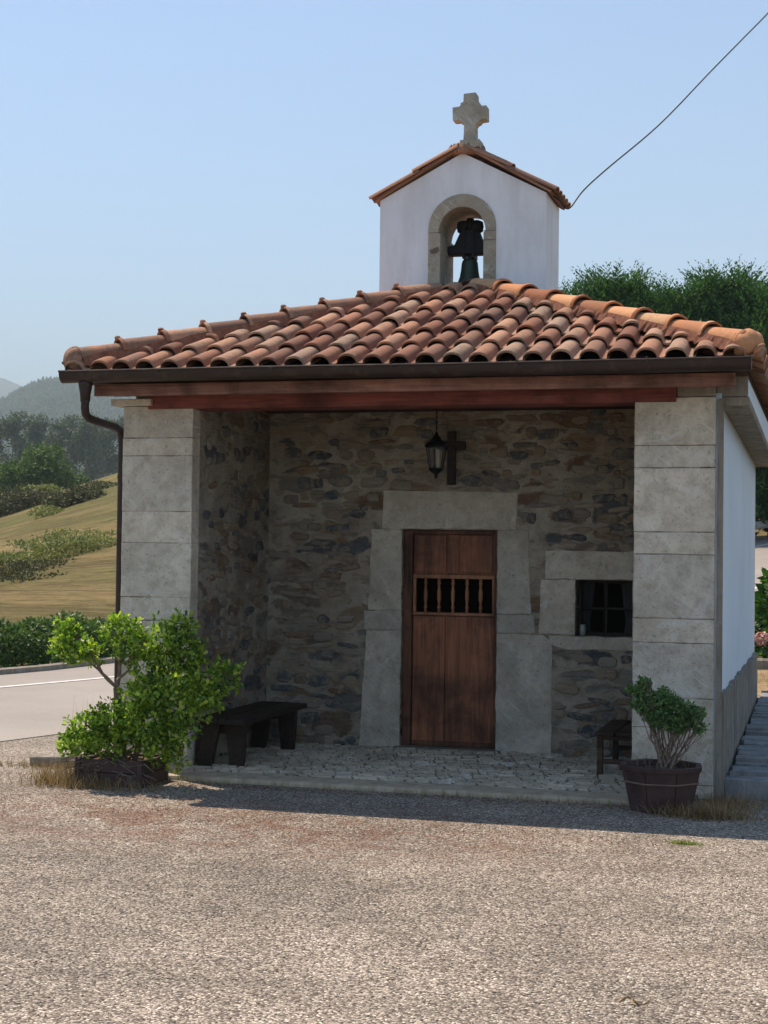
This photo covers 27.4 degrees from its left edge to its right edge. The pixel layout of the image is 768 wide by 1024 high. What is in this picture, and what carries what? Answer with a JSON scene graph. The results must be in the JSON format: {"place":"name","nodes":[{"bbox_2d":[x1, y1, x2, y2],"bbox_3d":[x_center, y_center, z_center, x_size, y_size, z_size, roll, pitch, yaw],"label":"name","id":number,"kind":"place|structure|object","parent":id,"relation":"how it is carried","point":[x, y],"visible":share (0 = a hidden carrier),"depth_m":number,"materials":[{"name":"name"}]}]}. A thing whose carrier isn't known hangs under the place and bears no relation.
{"place":"outdoors","nodes":[
{"label":"outdoors","id":0,"kind":"place"},
{"bbox_2d":[0,378,21,398],"bbox_3d":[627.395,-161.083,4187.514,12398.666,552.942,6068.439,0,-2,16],"label":"mountain","id":1,"kind":"structure","parent":0,"point":[7,387],"depth_m":4956.30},
{"bbox_2d":[0,734,767,1023],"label":"ground","id":2,"kind":"structure","parent":0,"point":[70,1005],"depth_m":7.09,"materials":[{"name":"grey gravel"}]},
{"bbox_2d":[0,756,102,789],"bbox_3d":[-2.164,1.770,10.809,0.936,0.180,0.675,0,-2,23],"label":"dry grass","id":3,"kind":"structure","parent":2,"relation":"on","point":[45,776],"depth_m":10.75,"materials":[{"name":"plant"}]},
{"bbox_2d":[52,695,105,774],"bbox_3d":[-2.108,1.566,11.091,0.596,0.604,0.476,0,-2,16],"label":"tall weed","id":4,"kind":"object","parent":2,"relation":"on","point":[68,751],"visible":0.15,"depth_m":11.00,"materials":[{"name":"plant"}]},
{"bbox_2d":[16,773,189,794],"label":"dry grass","id":5,"kind":"structure","parent":2,"relation":"on","point":[81,785],"depth_m":10.54,"materials":[{"name":"plant"}]},
{"bbox_2d":[75,750,168,788],"bbox_3d":[-1.807,1.774,10.880,0.496,0.188,0.456,0,-2,16],"label":"planter","id":6,"kind":"object","parent":2,"relation":"on","point":[160,773],"visible":0.76,"depth_m":10.69,"materials":[{"name":"wood"}]},
{"bbox_2d":[46,607,246,786],"bbox_3d":[-1.630,1.250,10.777,1.382,1.214,0.528,0,-2,9],"label":"bush","id":7,"kind":"object","parent":6,"relation":"in","point":[155,701],"visible":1,"depth_m":10.69,"materials":[{"name":"green plant"}]},
{"bbox_2d":[164,738,192,779],"bbox_3d":[-1.412,1.682,10.799,0.208,0.307,0.180,0,-2,16],"label":"weed","id":8,"kind":"object","parent":2,"relation":"on","point":[180,752],"visible":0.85,"depth_m":10.78,"materials":[{"name":"green plant"}]},
{"bbox_2d":[0,772,673,876],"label":"leaf litter","id":9,"kind":"object","parent":2,"relation":"on","point":[310,818],"visible":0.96,"depth_m":9.42,"materials":[{"name":"brown plant"}]},
{"bbox_2d":[5,769,752,812],"bbox_3d":[-0.452,1.854,10.677,9.519,0.049,0.150,0,-2,16],"label":"edge weed","id":10,"kind":"object","parent":2,"relation":"on","point":[379,791],"visible":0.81,"depth_m":10.53,"materials":[{"name":"green plant"}]},
{"bbox_2d":[58,92,767,804],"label":"chapel","id":11,"kind":"structure","parent":2,"relation":"on","point":[298,522],"depth_m":12.31,"materials":[{"name":"stone"}]},
{"bbox_2d":[195,701,306,766],"bbox_3d":[-1.008,1.693,12.064,0.402,0.358,1.432,0,-2,16],"label":"bench","id":12,"kind":"object","parent":11,"relation":"on","point":[232,724],"visible":0.94,"depth_m":11.63,"materials":[{"name":"brown wood"}]},
{"bbox_2d":[425,409,447,478],"bbox_3d":[0.407,-0.541,12.236,0.166,0.564,0.192,0,-2,16],"label":"lantern","id":13,"kind":"object","parent":11,"relation":"hanging from","point":[435,441],"visible":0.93,"depth_m":12.21,"materials":[{"name":"black metal"}]},
{"bbox_2d":[402,530,497,748],"bbox_3d":[0.542,1.019,12.728,0.782,1.745,0.090,0,-2,16],"label":"door","id":14,"kind":"structure","parent":11,"relation":"in","point":[449,674],"depth_m":12.71,"materials":[{"name":"brown wood"}]},
{"bbox_2d":[440,431,465,484],"bbox_3d":[0.544,-0.433,12.645,0.222,0.430,0.051,0,-2,16],"label":"wall cross","id":15,"kind":"object","parent":11,"relation":"attached to","point":[453,444],"depth_m":12.62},
{"bbox_2d":[448,218,483,282],"bbox_3d":[0.728,-2.192,13.338,0.460,0.587,0.224,0,-2,16],"label":"bell","id":16,"kind":"object","parent":11,"relation":"hanging from","point":[467,247],"visible":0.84,"depth_m":13.28,"materials":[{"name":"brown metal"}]},
{"bbox_2d":[579,624,585,635],"bbox_3d":[1.565,0.929,12.405,0.052,0.089,0.052,0,-2,16],"label":"candle jar","id":17,"kind":"object","parent":11,"relation":"on","point":[582,630],"visible":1,"depth_m":12.38,"materials":[{"name":"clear glass"}]},
{"bbox_2d":[576,580,632,635],"bbox_3d":[1.757,0.757,12.440,0.480,0.470,0.194,0,-2,16],"label":"window","id":18,"kind":"structure","parent":11,"relation":"in","point":[586,587],"depth_m":12.49,"materials":[{"name":"black metal"}]},
{"bbox_2d":[594,719,631,775],"bbox_3d":[1.771,1.736,11.605,0.313,0.318,0.942,0,-2,16],"label":"bench","id":19,"kind":"object","parent":11,"relation":"on","point":[616,731],"visible":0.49,"depth_m":11.21,"materials":[{"name":"brown wood"}]},
{"bbox_2d":[553,13,767,208],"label":"overhead cable","id":20,"kind":"object","parent":11,"relation":"attached to","point":[600,174],"visible":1,"depth_m":14.10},
{"bbox_2d":[307,786,717,807],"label":"dry grass","id":21,"kind":"structure","parent":2,"relation":"on","point":[455,796],"depth_m":10.24,"materials":[{"name":"plant"}]},
{"bbox_2d":[619,996,651,1005],"bbox_3d":[0.900,1.749,5.643,0.071,0.030,0.113,0,-2,38],"label":"twig","id":22,"kind":"object","parent":2,"relation":"on","point":[631,998],"visible":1,"depth_m":5.63,"materials":[{"name":"wood"}]},
{"bbox_2d":[620,758,701,814],"bbox_3d":[1.757,1.744,9.997,0.525,0.288,0.525,0,-2,16],"label":"planter","id":23,"kind":"object","parent":2,"relation":"on","point":[654,784],"visible":0.8,"depth_m":9.81,"materials":[{"name":"wood"}]},
{"bbox_2d":[624,674,710,768],"bbox_3d":[1.791,1.350,10.046,0.518,0.627,0.362,1,-2,-10],"label":"shrub","id":24,"kind":"object","parent":23,"relation":"in","point":[676,724],"visible":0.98,"depth_m":9.98,"materials":[{"name":"green plant"}]},
{"bbox_2d":[659,839,709,845],"bbox_3d":[1.677,1.841,8.804,0.284,0.028,0.098,0,-2,16],"label":"green weed","id":25,"kind":"object","parent":2,"relation":"on","point":[685,842],"visible":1,"depth_m":8.79,"materials":[{"name":"green plant"}]},
{"bbox_2d":[626,794,767,824],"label":"dry grass","id":26,"kind":"structure","parent":2,"relation":"on","point":[711,812],"depth_m":9.70,"materials":[{"name":"plant"}]},
{"bbox_2d":[0,473,767,702],"bbox_3d":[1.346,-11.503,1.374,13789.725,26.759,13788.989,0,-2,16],"label":"field","id":27,"kind":"structure","parent":0,"point":[85,585],"depth_m":41.46,"materials":[{"name":"plant"}]},
{"bbox_2d":[0,419,11,461],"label":"eucalyptus tree","id":28,"kind":"object","parent":27,"relation":"on","point":[3,453],"visible":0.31,"depth_m":335.66,"materials":[{"name":"green plant"}]},
{"bbox_2d":[0,461,20,489],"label":"round tree","id":29,"kind":"object","parent":27,"relation":"on","point":[2,464],"visible":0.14,"depth_m":131.59,"materials":[{"name":"green plant"}]},
{"bbox_2d":[0,462,35,498],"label":"round tree","id":30,"kind":"object","parent":27,"relation":"on","point":[12,472],"visible":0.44,"depth_m":129.78,"materials":[{"name":"green plant"}]},
{"bbox_2d":[0,408,39,463],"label":"eucalyptus tree","id":31,"kind":"object","parent":27,"relation":"on","point":[11,429],"visible":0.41,"depth_m":327.51,"materials":[{"name":"green plant"}]},
{"bbox_2d":[0,482,62,516],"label":"field shrub","id":32,"kind":"object","parent":27,"relation":"on","point":[16,502],"visible":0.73,"depth_m":100.09,"materials":[{"name":"green plant"}]},
{"bbox_2d":[0,564,67,582],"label":"field shrub","id":33,"kind":"object","parent":27,"relation":"on","point":[12,571],"visible":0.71,"depth_m":40.72,"materials":[{"name":"green plant"}]},
{"bbox_2d":[18,411,53,446],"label":"eucalyptus tree","id":34,"kind":"object","parent":27,"relation":"on","point":[34,434],"visible":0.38,"depth_m":342.50,"materials":[{"name":"green plant"}]},
{"bbox_2d":[1,558,76,567],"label":"field shrub","id":35,"kind":"object","parent":27,"relation":"on","point":[37,563],"visible":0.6,"depth_m":44.36,"materials":[{"name":"green plant"}]},
{"bbox_2d":[17,482,63,497],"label":"field shrub","id":36,"kind":"object","parent":27,"relation":"on","point":[50,486],"visible":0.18,"depth_m":112.55,"materials":[{"name":"green plant"}]},
{"bbox_2d":[0,549,81,566],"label":"field shrub","id":37,"kind":"object","parent":27,"relation":"on","point":[17,556],"visible":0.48,"depth_m":47.14,"materials":[{"name":"green plant"}]},
{"bbox_2d":[6,441,77,488],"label":"round tree","id":38,"kind":"object","parent":27,"relation":"on","point":[43,466],"visible":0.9,"depth_m":131.48,"materials":[{"name":"green plant"}]},
{"bbox_2d":[27,504,66,518],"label":"field shrub","id":39,"kind":"object","parent":27,"relation":"on","point":[44,513],"visible":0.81,"depth_m":77.58,"materials":[{"name":"green plant"}]},
{"bbox_2d":[39,420,73,467],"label":"eucalyptus tree","id":40,"kind":"object","parent":27,"relation":"on","point":[60,433],"visible":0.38,"depth_m":334.26,"materials":[{"name":"green plant"}]},
{"bbox_2d":[0,609,114,667],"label":"hedge","id":41,"kind":"object","parent":27,"relation":"on","point":[29,646],"visible":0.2,"depth_m":21.24,"materials":[{"name":"green plant"}]},
{"bbox_2d":[4,527,116,556],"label":"field shrub","id":42,"kind":"object","parent":27,"relation":"on","point":[56,541],"visible":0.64,"depth_m":50.69,"materials":[{"name":"green plant"}]},
{"bbox_2d":[55,411,83,474],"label":"eucalyptus tree","id":43,"kind":"object","parent":27,"relation":"on","point":[74,456],"visible":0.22,"depth_m":342.27,"materials":[{"name":"green plant"}]},
{"bbox_2d":[52,469,90,490],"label":"round tree","id":44,"kind":"object","parent":27,"relation":"on","point":[81,478],"visible":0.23,"depth_m":146.41,"materials":[{"name":"green plant"}]},
{"bbox_2d":[40,484,106,510],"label":"field shrub","id":45,"kind":"object","parent":27,"relation":"on","point":[76,495],"visible":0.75,"depth_m":82.24,"materials":[{"name":"green plant"}]},
{"bbox_2d":[61,411,108,480],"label":"eucalyptus tree","id":46,"kind":"object","parent":27,"relation":"on","point":[85,439],"visible":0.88,"depth_m":332.59,"materials":[{"name":"green plant"}]},
{"bbox_2d":[66,479,117,488],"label":"field shrub","id":47,"kind":"object","parent":27,"relation":"on","point":[101,484],"visible":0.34,"depth_m":94.42,"materials":[{"name":"green plant"}]},
{"bbox_2d":[80,417,121,478],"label":"eucalyptus tree","id":48,"kind":"object","parent":27,"relation":"on","point":[105,436],"visible":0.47,"depth_m":341.37,"materials":[{"name":"green plant"}]},
{"bbox_2d":[102,415,123,475],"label":"eucalyptus tree","id":49,"kind":"object","parent":27,"relation":"on","point":[122,425],"visible":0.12,"depth_m":345.10,"materials":[{"name":"green plant"}]},
{"bbox_2d":[558,275,593,295],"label":"conifer tree","id":50,"kind":"object","parent":27,"relation":"on","point":[573,291],"visible":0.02,"depth_m":47.62,"materials":[{"name":"green plant"}]},
{"bbox_2d":[558,258,673,309],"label":"conifer tree","id":51,"kind":"object","parent":27,"relation":"on","point":[604,288],"visible":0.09,"depth_m":47.56,"materials":[{"name":"green plant"}]},
{"bbox_2d":[608,270,767,518],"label":"conifer tree","id":52,"kind":"object","parent":27,"relation":"on","point":[670,302],"visible":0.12,"depth_m":46.80,"materials":[{"name":"green plant"}]},
{"bbox_2d":[672,254,767,531],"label":"conifer tree","id":53,"kind":"object","parent":27,"relation":"on","point":[724,287],"visible":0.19,"depth_m":46.76,"materials":[{"name":"green plant"}]},
{"bbox_2d":[730,271,767,535],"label":"conifer tree","id":54,"kind":"object","parent":27,"relation":"on","point":[758,322],"visible":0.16,"depth_m":46.00,"materials":[{"name":"green plant"}]},
{"bbox_2d":[754,567,767,658],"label":"hydrangea","id":55,"kind":"object","parent":27,"relation":"on","point":[760,636],"visible":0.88,"depth_m":19.41,"materials":[{"name":"green plant"}]},
{"bbox_2d":[755,476,766,520],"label":"conifer tree","id":56,"kind":"object","parent":27,"relation":"on","point":[761,510],"visible":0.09,"depth_m":47.42,"materials":[{"name":"green plant"}]},
{"bbox_2d":[757,658,767,669],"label":"kerb","id":57,"kind":"structure","parent":27,"relation":"on","point":[762,663],"depth_m":18.53,"materials":[{"name":"concrete"}]},
{"bbox_2d":[0,538,767,740],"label":"road","id":58,"kind":"structure","parent":0,"point":[34,710],"depth_m":17.13,"materials":[{"name":"grey asphalt"}]},
{"bbox_2d":[0,544,766,686],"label":"road line","id":59,"kind":"object","parent":58,"relation":"on","point":[109,676],"visible":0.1,"depth_m":18.98,"materials":[{"name":"white paint"}]},
{"bbox_2d":[755,520,767,528],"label":"crash barrier","id":60,"kind":"object","parent":58,"relation":"on","point":[760,525],"visible":0.04,"depth_m":45.92,"materials":[{"name":"grey metal"}]},
{"bbox_2d":[0,536,767,766],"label":"kerb","id":61,"kind":"structure","parent":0,"point":[33,668],"depth_m":20.34,"materials":[{"name":"grey concrete"}]},
{"bbox_2d":[0,0,767,467],"label":"sky","id":62,"kind":"structure","parent":0,"point":[165,164],"materials":[{"name":"blue"}]},
{"bbox_2d":[695,787,767,813],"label":"dry grass","id":63,"kind":"structure","parent":0,"point":[743,804],"depth_m":10.16,"materials":[{"name":"plant"}]},
{"bbox_2d":[724,690,767,800],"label":"path","id":64,"kind":"structure","parent":0,"point":[748,772],"depth_m":11.30,"materials":[{"name":"stone"}]},
{"bbox_2d":[757,669,767,697],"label":"verge","id":65,"kind":"structure","parent":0,"point":[763,685],"depth_m":17.05,"materials":[{"name":"soil"}]},
{"bbox_3d":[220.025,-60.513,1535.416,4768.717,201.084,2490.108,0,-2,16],"label":"wooded hill","id":66,"kind":"structure","parent":0,"visible":0},
{"bbox_2d":[0,376,135,483],"bbox_3d":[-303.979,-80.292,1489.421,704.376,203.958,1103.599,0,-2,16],"label":"forest","id":67,"kind":"object","parent":66,"relation":"on","point":[54,398],"visible":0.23,"depth_m":1656.27,"materials":[{"name":"green plant"}]}
]}

